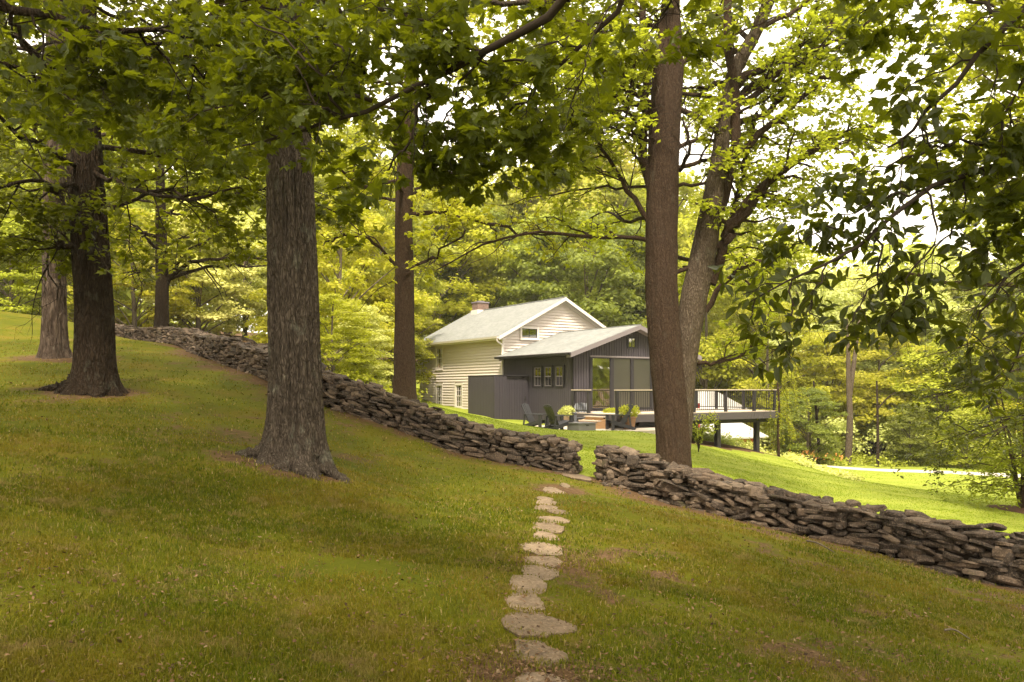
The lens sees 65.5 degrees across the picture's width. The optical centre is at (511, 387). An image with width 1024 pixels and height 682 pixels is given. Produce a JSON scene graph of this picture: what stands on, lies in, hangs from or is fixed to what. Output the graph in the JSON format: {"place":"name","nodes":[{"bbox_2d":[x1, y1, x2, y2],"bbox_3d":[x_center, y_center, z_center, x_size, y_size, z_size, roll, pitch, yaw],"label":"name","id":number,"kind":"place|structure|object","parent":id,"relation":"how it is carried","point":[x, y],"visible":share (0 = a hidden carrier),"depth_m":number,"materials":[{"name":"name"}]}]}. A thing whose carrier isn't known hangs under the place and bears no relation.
{"place":"outdoors","nodes":[
{"label":"outdoors","id":0,"kind":"place"},
{"bbox_2d":[0,311,1023,681],"bbox_3d":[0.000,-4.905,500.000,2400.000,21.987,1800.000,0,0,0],"label":"ground","id":1,"kind":"structure","parent":0,"point":[190,393],"depth_m":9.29,"materials":[{"name":"plant"}]},
{"bbox_2d":[0,99,43,299],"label":"woodland tree","id":2,"kind":"object","parent":1,"relation":"on","point":[9,190],"visible":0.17,"depth_m":47.21,"materials":[{"name":"green plant"}]},
{"bbox_2d":[0,215,73,315],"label":"bush","id":3,"kind":"object","parent":1,"relation":"on","point":[10,278],"visible":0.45,"depth_m":43.19,"materials":[{"name":"green plant"}]},
{"bbox_2d":[0,98,182,299],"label":"woodland tree","id":4,"kind":"object","parent":1,"relation":"on","point":[134,205],"visible":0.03,"depth_m":50.74,"materials":[{"name":"green plant"}]},
{"bbox_2d":[0,0,255,358],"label":"hickory tree","id":5,"kind":"object","parent":1,"relation":"on","point":[54,344],"visible":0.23,"depth_m":21.05,"materials":[{"name":"green plant"}]},
{"bbox_2d":[67,206,220,327],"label":"woodland tree","id":6,"kind":"object","parent":1,"relation":"on","point":[174,300],"visible":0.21,"depth_m":46.73,"materials":[{"name":"green plant"}]},
{"bbox_2d":[65,70,266,326],"bbox_3d":[-13.904,-7.362,33.701,10.179,11.981,9.664,0,0,-19],"label":"maple tree","id":7,"kind":"object","parent":1,"relation":"on","point":[161,313],"visible":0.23,"depth_m":32.75,"materials":[{"name":"green plant"}]},
{"bbox_2d":[110,109,264,325],"bbox_3d":[-25.522,-13.275,62.599,13.719,18.674,13.947,0,0,26],"label":"woodland tree","id":8,"kind":"object","parent":1,"relation":"on","point":[216,255],"visible":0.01,"depth_m":60.52,"materials":[{"name":"green plant"}]},
{"bbox_2d":[0,0,381,208],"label":"maple tree","id":9,"kind":"object","parent":1,"relation":"on","point":[113,85],"visible":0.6,"depth_m":6.59,"materials":[{"name":"green plant"}]},
{"bbox_2d":[0,0,386,397],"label":"maple tree","id":10,"kind":"object","parent":1,"relation":"on","point":[87,245],"visible":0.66,"depth_m":14.79,"materials":[{"name":"green plant"}]},
{"bbox_2d":[122,198,265,335],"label":"woodland tree","id":11,"kind":"object","parent":1,"relation":"on","point":[235,287],"visible":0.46,"depth_m":49.78,"materials":[{"name":"green plant"}]},
{"bbox_2d":[150,108,266,334],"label":"woodland tree","id":12,"kind":"object","parent":1,"relation":"on","point":[202,302],"visible":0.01,"depth_m":82.70,"materials":[{"name":"green plant"}]},
{"bbox_2d":[0,304,431,403],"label":"undergrowth","id":13,"kind":"object","parent":1,"relation":"on","point":[358,375],"visible":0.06,"depth_m":29.24,"materials":[{"name":"green plant"}]},
{"bbox_2d":[175,211,267,337],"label":"woodland tree","id":14,"kind":"object","parent":1,"relation":"on","point":[209,290],"visible":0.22,"depth_m":53.46,"materials":[{"name":"green plant"}]},
{"bbox_2d":[204,117,367,308],"bbox_3d":[-17.204,-11.864,59.782,12.043,18.256,12.794,0,0,27],"label":"woodland tree","id":15,"kind":"object","parent":1,"relation":"on","point":[256,209],"visible":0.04,"depth_m":57.94,"materials":[{"name":"green plant"}]},
{"bbox_2d":[0,300,582,473],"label":"stone wall","id":16,"kind":"structure","parent":1,"relation":"on","point":[381,405],"depth_m":17.55,"materials":[{"name":"stone"}]},
{"bbox_2d":[240,125,391,344],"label":"woodland tree","id":17,"kind":"object","parent":1,"relation":"on","point":[382,210],"visible":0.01,"depth_m":85.15,"materials":[{"name":"green plant"}]},
{"bbox_2d":[242,201,439,375],"bbox_3d":[-8.513,-4.595,39.913,9.489,9.917,9.661,0,0,-20],"label":"woodland tree","id":18,"kind":"object","parent":1,"relation":"on","point":[358,284],"visible":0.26,"depth_m":39.92,"materials":[{"name":"green plant"}]},
{"bbox_2d":[319,292,385,379],"bbox_3d":[-6.739,-1.825,30.145,4.098,3.509,4.074,0,0,17],"label":"bush","id":19,"kind":"object","parent":1,"relation":"on","point":[331,344],"visible":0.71,"depth_m":29.65,"materials":[{"name":"green plant"}]},
{"bbox_2d":[57,0,661,483],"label":"maple tree","id":20,"kind":"object","parent":1,"relation":"on","point":[293,438],"visible":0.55,"depth_m":10.72,"materials":[{"name":"grey plant"}]},
{"bbox_2d":[326,303,393,388],"bbox_3d":[-6.033,-1.573,32.850,3.203,3.860,3.279,0,0,29],"label":"bush","id":21,"kind":"object","parent":1,"relation":"on","point":[373,370],"visible":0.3,"depth_m":32.76,"materials":[{"name":"green plant"}]},
{"bbox_2d":[330,281,443,393],"bbox_3d":[-6.765,-2.625,43.846,6.328,6.708,6.366,0,0,-30],"label":"bush","id":22,"kind":"object","parent":1,"relation":"on","point":[420,357],"visible":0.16,"depth_m":43.62,"materials":[{"name":"green plant"}]},
{"bbox_2d":[313,120,463,359],"bbox_3d":[-9.434,-9.016,52.440,12.195,16.599,12.397,0,0,-27],"label":"woodland tree","id":23,"kind":"object","parent":1,"relation":"on","point":[350,132],"visible":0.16,"depth_m":51.01,"materials":[{"name":"green plant"}]},
{"bbox_2d":[187,0,591,399],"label":"maple tree","id":24,"kind":"object","parent":1,"relation":"on","point":[404,380],"visible":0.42,"depth_m":21.14,"materials":[{"name":"green plant"}]},
{"bbox_2d":[383,183,518,355],"bbox_3d":[-5.960,-8.216,61.997,13.547,16.108,12.752,0,0,12],"label":"woodland tree","id":25,"kind":"object","parent":1,"relation":"on","point":[450,306],"visible":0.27,"depth_m":60.48,"materials":[{"name":"green plant"}]},
{"bbox_2d":[418,206,539,370],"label":"woodland tree","id":26,"kind":"object","parent":1,"relation":"on","point":[499,214],"visible":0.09,"depth_m":64.92,"materials":[{"name":"green plant"}]},
{"bbox_2d":[435,197,540,321],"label":"woodland tree","id":27,"kind":"object","parent":1,"relation":"on","point":[494,274],"visible":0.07,"depth_m":69.35,"materials":[{"name":"green plant"}]},
{"bbox_2d":[468,375,528,419],"bbox_3d":[-0.639,1.012,37.287,1.925,3.175,2.405,0,0,-33],"label":"fence","id":28,"kind":"object","parent":1,"relation":"on","point":[504,397],"visible":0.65,"depth_m":36.43,"materials":[{"name":"wood"}]},
{"bbox_2d":[507,376,527,419],"bbox_3d":[0.258,0.987,36.555,1.200,3.025,0.100,0,0,-33],"label":"door","id":29,"kind":"structure","parent":28,"relation":"in","point":[517,386],"depth_m":36.51,"materials":[{"name":"wood"}]},
{"bbox_2d":[0,343,1023,681],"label":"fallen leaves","id":30,"kind":"object","parent":1,"relation":"on","point":[498,671],"visible":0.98,"depth_m":5.42,"materials":[{"name":"plant"}]},
{"bbox_2d":[0,77,1023,459],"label":"woods","id":31,"kind":"object","parent":1,"relation":"on","point":[884,255],"visible":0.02,"depth_m":84.45,"materials":[{"name":"green plant"}]},
{"bbox_2d":[450,162,589,308],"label":"woodland tree","id":32,"kind":"object","parent":1,"relation":"on","point":[511,193],"visible":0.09,"depth_m":67.25,"materials":[{"name":"green plant"}]},
{"bbox_2d":[505,592,544,612],"bbox_3d":[0.094,1.656,6.041,0.309,0.094,0.593,0,0,0],"label":"stepping stone","id":33,"kind":"object","parent":1,"relation":"on","point":[533,600],"visible":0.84,"depth_m":6.03,"materials":[{"name":"stone"}]},
{"bbox_2d":[509,575,546,593],"bbox_3d":[0.135,1.651,6.571,0.316,0.108,0.513,0,0,0],"label":"stepping stone","id":34,"kind":"object","parent":1,"relation":"on","point":[532,581],"visible":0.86,"depth_m":6.57,"materials":[{"name":"stone"}]},
{"bbox_2d":[501,612,576,638],"bbox_3d":[0.133,1.660,5.507,0.547,0.117,0.521,0,0,-43],"label":"stepping stone","id":35,"kind":"object","parent":1,"relation":"on","point":[535,619],"visible":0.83,"depth_m":5.47,"materials":[{"name":"stone"}]},
{"bbox_2d":[521,565,558,579],"bbox_3d":[0.251,1.659,7.042,0.350,0.104,0.522,0,0,0],"label":"stepping stone","id":36,"kind":"object","parent":1,"relation":"on","point":[533,570],"visible":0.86,"depth_m":7.03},
{"bbox_2d":[513,639,568,665],"bbox_3d":[0.173,1.669,4.934,0.356,0.115,0.428,0,0,0],"label":"stepping stone","id":37,"kind":"object","parent":1,"relation":"on","point":[551,654],"visible":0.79,"depth_m":4.94,"materials":[{"name":"stone"}]},
{"bbox_2d":[515,672,566,681],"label":"stepping stone","id":38,"kind":"object","parent":1,"relation":"on","point":[523,678],"visible":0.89,"depth_m":4.51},
{"bbox_2d":[520,542,562,555],"bbox_3d":[0.305,1.665,8.116,0.443,0.119,0.680,0,0,0],"label":"stepping stone","id":39,"kind":"object","parent":1,"relation":"on","point":[553,549],"visible":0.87,"depth_m":8.07,"materials":[{"name":"stone"}]},
{"bbox_2d":[525,556,562,567],"bbox_3d":[0.299,1.667,7.521,0.369,0.092,0.383,0,0,-13],"label":"stepping stone","id":40,"kind":"object","parent":1,"relation":"on","point":[552,560],"visible":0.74,"depth_m":7.53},
{"bbox_2d":[532,522,563,533],"bbox_3d":[0.427,1.689,9.515,0.407,0.083,0.685,0,0,0],"label":"stepping stone","id":41,"kind":"object","parent":1,"relation":"on","point":[553,527],"visible":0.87,"depth_m":9.46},
{"bbox_2d":[489,207,611,326],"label":"woodland tree","id":42,"kind":"object","parent":1,"relation":"on","point":[516,270],"visible":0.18,"depth_m":61.00,"materials":[{"name":"green plant"}]},
{"bbox_2d":[536,516,569,523],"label":"stepping stone","id":43,"kind":"object","parent":1,"relation":"on","point":[552,518],"visible":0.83,"depth_m":10.09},
{"bbox_2d":[487,167,629,302],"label":"woodland tree","id":44,"kind":"object","parent":1,"relation":"on","point":[586,204],"visible":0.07,"depth_m":69.32,"materials":[{"name":"green plant"}]},
{"bbox_2d":[420,296,701,424],"bbox_3d":[1.600,-0.980,42.000,8.080,8.360,15.400,0,0,-33],"label":"farmhouse","id":45,"kind":"object","parent":1,"relation":"on","point":[558,350],"visible":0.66,"depth_m":38.29,"materials":[{"name":"white"}]},
{"bbox_2d":[434,346,442,370],"bbox_3d":[-4.058,-1.635,44.317,0.110,1.350,0.920,0,0,-33],"label":"window","id":46,"kind":"structure","parent":45,"relation":"in","point":[438,349],"depth_m":44.35,"materials":[{"name":"clear glass"}]},
{"bbox_2d":[435,383,442,404],"bbox_3d":[-4.058,0.480,44.317,0.110,1.420,0.920,0,0,-33],"label":"window","id":47,"kind":"structure","parent":45,"relation":"in","point":[438,387],"depth_m":44.35,"materials":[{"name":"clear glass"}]},
{"bbox_2d":[454,383,462,408],"bbox_3d":[-2.836,0.445,42.416,0.110,1.390,0.920,0,0,-33],"label":"window","id":48,"kind":"structure","parent":45,"relation":"in","point":[458,386],"depth_m":42.43,"materials":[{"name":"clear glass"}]},
{"bbox_2d":[519,326,538,340],"bbox_3d":[0.879,-2.700,39.544,1.170,0.680,0.110,0,0,-33],"label":"window","id":49,"kind":"structure","parent":45,"relation":"in","point":[526,332],"depth_m":39.55,"materials":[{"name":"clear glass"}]},
{"bbox_2d":[533,365,542,386],"bbox_3d":[1.215,-0.510,36.259,0.158,0.980,0.690,0,0,-33],"label":"window","id":50,"kind":"structure","parent":45,"relation":"in","point":[537,370],"depth_m":36.20,"materials":[{"name":"clear glass"}]},
{"bbox_2d":[543,365,552,386],"bbox_3d":[1.612,-0.510,35.551,0.058,0.980,0.690,0,0,-33],"label":"window","id":51,"kind":"structure","parent":45,"relation":"in","point":[547,369],"depth_m":35.54,"materials":[{"name":"clear glass"}]},
{"bbox_2d":[554,365,563,386],"bbox_3d":[2.066,-0.510,34.845,0.058,0.980,0.690,0,0,-33],"label":"window","id":52,"kind":"structure","parent":45,"relation":"in","point":[558,369],"depth_m":34.84,"materials":[{"name":"clear glass"}]},
{"bbox_2d":[499,206,646,327],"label":"woodland tree","id":53,"kind":"object","parent":1,"relation":"on","point":[599,261],"visible":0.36,"depth_m":56.98,"materials":[{"name":"green plant"}]},
{"bbox_2d":[562,473,591,481],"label":"stepping stone","id":54,"kind":"object","parent":1,"relation":"on","point":[580,477],"visible":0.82,"depth_m":15.75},
{"bbox_2d":[133,0,1023,262],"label":"maple tree","id":55,"kind":"object","parent":1,"relation":"on","point":[298,70],"visible":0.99,"depth_m":4.93,"materials":[{"name":"green plant"}]},
{"bbox_2d":[537,425,654,433],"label":"patio","id":56,"kind":"structure","parent":1,"relation":"on","point":[648,429],"depth_m":30.35,"materials":[{"name":"stone"}]},
{"bbox_2d":[521,403,548,427],"bbox_3d":[0.860,1.119,31.061,1.019,1.016,0.790,0,0,28],"label":"adirondack chair","id":57,"kind":"object","parent":56,"relation":"on","point":[529,414],"visible":0.88,"depth_m":30.96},
{"bbox_2d":[542,404,573,428],"bbox_3d":[1.661,1.119,29.539,1.019,1.016,0.790,0,0,-28],"label":"adirondack chair","id":58,"kind":"object","parent":56,"relation":"on","point":[562,423],"visible":0.95,"depth_m":29.41,"materials":[{"name":"wood"}]},
{"bbox_2d":[557,405,574,419],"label":"potted plant","id":59,"kind":"object","parent":56,"relation":"on","point":[568,410],"visible":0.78,"depth_m":32.99,"materials":[{"name":"green plant"}]},
{"bbox_2d":[567,422,596,430],"bbox_3d":[2.562,1.435,29.400,0.820,0.320,0.820,0,0,-30],"label":"fire pit","id":60,"kind":"object","parent":56,"relation":"on","point":[582,426],"visible":0.89,"depth_m":29.12,"materials":[{"name":"stone"}]},
{"bbox_2d":[572,402,591,421],"bbox_3d":[2.883,1.119,32.730,0.790,1.016,1.019,0,0,-2],"label":"adirondack chair","id":61,"kind":"object","parent":56,"relation":"on","point":[575,419],"visible":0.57,"depth_m":32.96,"materials":[{"name":"wood"}]},
{"bbox_2d":[578,416,604,428],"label":"steps","id":62,"kind":"structure","parent":56,"relation":"on","point":[600,421],"depth_m":31.15,"materials":[{"name":"brown wood"}]},
{"bbox_2d":[604,404,635,429],"bbox_3d":[4.118,1.119,30.227,1.019,1.016,0.790,0,0,-12],"label":"adirondack chair","id":63,"kind":"object","parent":56,"relation":"on","point":[621,423],"visible":0.94,"depth_m":30.02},
{"bbox_2d":[618,404,640,428],"bbox_3d":[4.507,1.110,30.627,0.907,0.980,0.913,0,0,0],"label":"potted plant","id":64,"kind":"object","parent":56,"relation":"on","point":[635,411],"visible":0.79,"depth_m":30.41,"materials":[{"name":"green plant"}]},
{"bbox_2d":[558,134,680,314],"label":"woodland tree","id":65,"kind":"object","parent":1,"relation":"on","point":[628,167],"visible":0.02,"depth_m":81.88,"materials":[{"name":"green plant"}]},
{"bbox_2d":[558,222,704,329],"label":"woodland tree","id":66,"kind":"object","parent":1,"relation":"on","point":[638,284],"visible":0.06,"depth_m":60.95,"materials":[{"name":"green plant"}]},
{"bbox_2d":[547,171,720,316],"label":"woodland tree","id":67,"kind":"object","parent":1,"relation":"on","point":[628,200],"visible":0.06,"depth_m":68.35,"materials":[{"name":"green plant"}]},
{"bbox_2d":[398,0,939,467],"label":"twin trunked tree","id":68,"kind":"object","parent":1,"relation":"on","point":[674,328],"visible":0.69,"depth_m":17.79,"materials":[{"name":"green plant"}]},
{"bbox_2d":[565,389,778,451],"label":"deck","id":69,"kind":"structure","parent":1,"relation":"on","point":[726,414],"depth_m":34.33,"materials":[{"name":"grey wood"}]},
{"bbox_2d":[700,391,748,409],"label":"red shed","id":70,"kind":"structure","parent":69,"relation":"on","point":[735,404],"depth_m":49.83,"materials":[{"name":"metal"}]},
{"bbox_2d":[616,223,758,388],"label":"woodland tree","id":71,"kind":"object","parent":1,"relation":"on","point":[687,243],"visible":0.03,"depth_m":65.38,"materials":[{"name":"green plant"}]},
{"bbox_2d":[613,163,762,388],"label":"woodland tree","id":72,"kind":"object","parent":1,"relation":"on","point":[684,214],"visible":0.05,"depth_m":73.78,"materials":[{"name":"green plant"}]},
{"bbox_2d":[632,250,770,424],"bbox_3d":[14.171,-2.668,60.011,11.234,15.480,11.301,0,0,14],"label":"woodland tree","id":73,"kind":"object","parent":1,"relation":"on","point":[705,352],"visible":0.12,"depth_m":57.86,"materials":[{"name":"green plant"}]},
{"bbox_2d":[692,411,720,451],"bbox_3d":[6.022,1.398,25.560,1.296,1.333,1.523,0,0,31],"label":"feathery shrub","id":74,"kind":"object","parent":1,"relation":"on","point":[699,431],"visible":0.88,"depth_m":25.41,"materials":[{"name":"green plant"}]},
{"bbox_2d":[692,430,764,448],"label":"garden plants","id":75,"kind":"object","parent":1,"relation":"on","point":[709,437],"visible":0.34,"depth_m":39.56,"materials":[{"name":"green plant"}]},
{"bbox_2d":[698,407,768,447],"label":"red shed","id":76,"kind":"structure","parent":1,"relation":"on","point":[743,430],"depth_m":45.17,"materials":[{"name":"metal"}]},
{"bbox_2d":[697,244,811,423],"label":"woodland tree","id":77,"kind":"object","parent":1,"relation":"on","point":[751,254],"visible":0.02,"depth_m":69.75,"materials":[{"name":"green plant"}]},
{"bbox_2d":[725,216,816,385],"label":"woodland tree","id":78,"kind":"object","parent":1,"relation":"on","point":[744,236],"visible":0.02,"depth_m":78.97,"materials":[{"name":"green plant"}]},
{"bbox_2d":[697,301,845,450],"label":"woodland tree","id":79,"kind":"object","parent":1,"relation":"on","point":[817,340],"visible":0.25,"depth_m":55.32,"materials":[{"name":"green plant"}]},
{"bbox_2d":[734,441,815,461],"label":"garden plants","id":80,"kind":"object","parent":1,"relation":"on","point":[789,455],"visible":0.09,"depth_m":40.40,"materials":[{"name":"green plant"}]},
{"bbox_2d":[748,371,810,456],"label":"weeping sapling","id":81,"kind":"object","parent":1,"relation":"on","point":[779,390],"visible":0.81,"depth_m":35.94,"materials":[{"name":"green plant"}]},
{"bbox_2d":[757,236,829,381],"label":"woodland tree","id":82,"kind":"object","parent":1,"relation":"on","point":[804,262],"visible":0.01,"depth_m":77.53,"materials":[{"name":"green plant"}]},
{"bbox_2d":[717,267,875,431],"bbox_3d":[23.479,-2.089,65.924,12.784,15.562,12.576,0,0,3],"label":"woodland tree","id":83,"kind":"object","parent":1,"relation":"on","point":[845,295],"visible":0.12,"depth_m":63.55,"materials":[{"name":"green plant"}]},
{"bbox_2d":[765,386,847,462],"bbox_3d":[18.572,2.489,50.479,5.242,5.160,5.274,0,0,6],"label":"bush","id":84,"kind":"object","parent":1,"relation":"on","point":[823,431],"visible":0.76,"depth_m":49.87,"materials":[{"name":"green plant"}]},
{"bbox_2d":[591,444,1023,590],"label":"stone wall","id":85,"kind":"structure","parent":1,"relation":"on","point":[992,555],"depth_m":13.13,"materials":[{"name":"stone"}]},
{"bbox_2d":[788,457,864,480],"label":"border plants","id":86,"kind":"object","parent":1,"relation":"on","point":[825,468],"visible":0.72,"depth_m":35.50,"materials":[{"name":"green plant"}]},
{"bbox_2d":[763,330,906,454],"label":"woodland tree","id":87,"kind":"object","parent":1,"relation":"on","point":[859,394],"visible":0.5,"depth_m":55.91,"materials":[{"name":"green plant"}]},
{"bbox_2d":[844,307,860,464],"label":"pale tree trunk","id":88,"kind":"object","parent":1,"relation":"on","point":[850,373],"visible":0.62,"depth_m":51.86,"materials":[{"name":"brown plant"}]},
{"bbox_2d":[776,259,930,435],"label":"woodland tree","id":89,"kind":"object","parent":1,"relation":"on","point":[854,274],"visible":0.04,"depth_m":71.32,"materials":[{"name":"green plant"}]},
{"bbox_2d":[708,81,1023,439],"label":"beech tree","id":90,"kind":"object","parent":1,"relation":"on","point":[892,318],"visible":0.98,"depth_m":4.21,"materials":[{"name":"green plant"}]},
{"bbox_2d":[788,277,948,446],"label":"woodland tree","id":91,"kind":"object","parent":1,"relation":"on","point":[862,290],"visible":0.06,"depth_m":67.47,"materials":[{"name":"green plant"}]},
{"bbox_2d":[812,329,943,454],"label":"woodland tree","id":92,"kind":"object","parent":1,"relation":"on","point":[878,357],"visible":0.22,"depth_m":58.06,"materials":[{"name":"green plant"}]},
{"bbox_2d":[876,381,895,466],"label":"slender tree trunk","id":93,"kind":"object","parent":1,"relation":"on","point":[878,406],"visible":0.95,"depth_m":50.94,"materials":[{"name":"brown plant"}]},
{"bbox_2d":[752,397,1021,460],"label":"undergrowth","id":94,"kind":"object","parent":1,"relation":"on","point":[859,445],"visible":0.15,"depth_m":54.30,"materials":[{"name":"green plant"}]},
{"bbox_2d":[766,447,1020,469],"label":"undergrowth","id":95,"kind":"object","parent":1,"relation":"on","point":[861,459],"visible":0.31,"depth_m":51.63,"materials":[{"name":"green plant"}]},
{"bbox_2d":[880,401,945,465],"bbox_3d":[26.165,3.096,51.853,3.986,4.503,4.080,0,0,13],"label":"bush","id":96,"kind":"object","parent":1,"relation":"on","point":[903,424],"visible":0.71,"depth_m":51.49,"materials":[{"name":"green plant"}]},
{"bbox_2d":[851,285,989,431],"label":"woodland tree","id":97,"kind":"object","parent":1,"relation":"on","point":[890,365],"visible":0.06,"depth_m":62.85,"materials":[{"name":"green plant"}]},
{"bbox_2d":[824,0,1023,293],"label":"maple tree","id":98,"kind":"object","parent":1,"relation":"on","point":[973,76],"visible":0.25,"depth_m":20.45,"materials":[{"name":"green plant"}]},
{"bbox_2d":[886,242,986,314],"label":"woodland tree","id":99,"kind":"object","parent":1,"relation":"on","point":[951,262],"visible":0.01,"depth_m":94.29,"materials":[{"name":"green plant"}]},
{"bbox_2d":[878,338,1005,457],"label":"woodland tree","id":100,"kind":"object","parent":1,"relation":"on","point":[911,389],"visible":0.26,"depth_m":55.85,"materials":[{"name":"green plant"}]},
{"bbox_2d":[884,265,1023,420],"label":"woodland tree","id":101,"kind":"object","parent":1,"relation":"on","point":[984,312],"visible":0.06,"depth_m":64.79,"materials":[{"name":"green plant"}]},
{"bbox_2d":[887,243,1023,494],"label":"understory tree","id":102,"kind":"object","parent":1,"relation":"on","point":[1011,425],"visible":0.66,"depth_m":13.49,"materials":[{"name":"green plant"}]},
{"bbox_2d":[929,408,1013,469],"bbox_3d":[29.107,3.343,51.178,5.123,4.128,5.093,0,0,1],"label":"bush","id":103,"kind":"object","parent":1,"relation":"on","point":[962,413],"visible":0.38,"depth_m":50.64,"materials":[{"name":"green plant"}]},
{"bbox_2d":[934,311,1023,454],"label":"woodland tree","id":104,"kind":"object","parent":1,"relation":"on","point":[990,321],"visible":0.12,"depth_m":55.80,"materials":[{"name":"green plant"}]},
{"bbox_2d":[988,505,1023,513],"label":"mulch ring","id":105,"kind":"object","parent":1,"relation":"on","point":[1015,509],"visible":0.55,"depth_m":22.41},
{"bbox_2d":[928,368,1023,514],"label":"ornamental tree","id":106,"kind":"object","parent":105,"relation":"on","point":[1012,474],"visible":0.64,"depth_m":22.40,"materials":[{"name":"green plant"}]},
{"bbox_2d":[13,0,1023,333],"label":"sky","id":107,"kind":"structure","parent":0,"point":[930,229],"materials":[{"name":"white"}]},
{"bbox_2d":[817,464,1020,477],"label":"driveway","id":108,"kind":"structure","parent":0,"point":[917,471],"depth_m":46.37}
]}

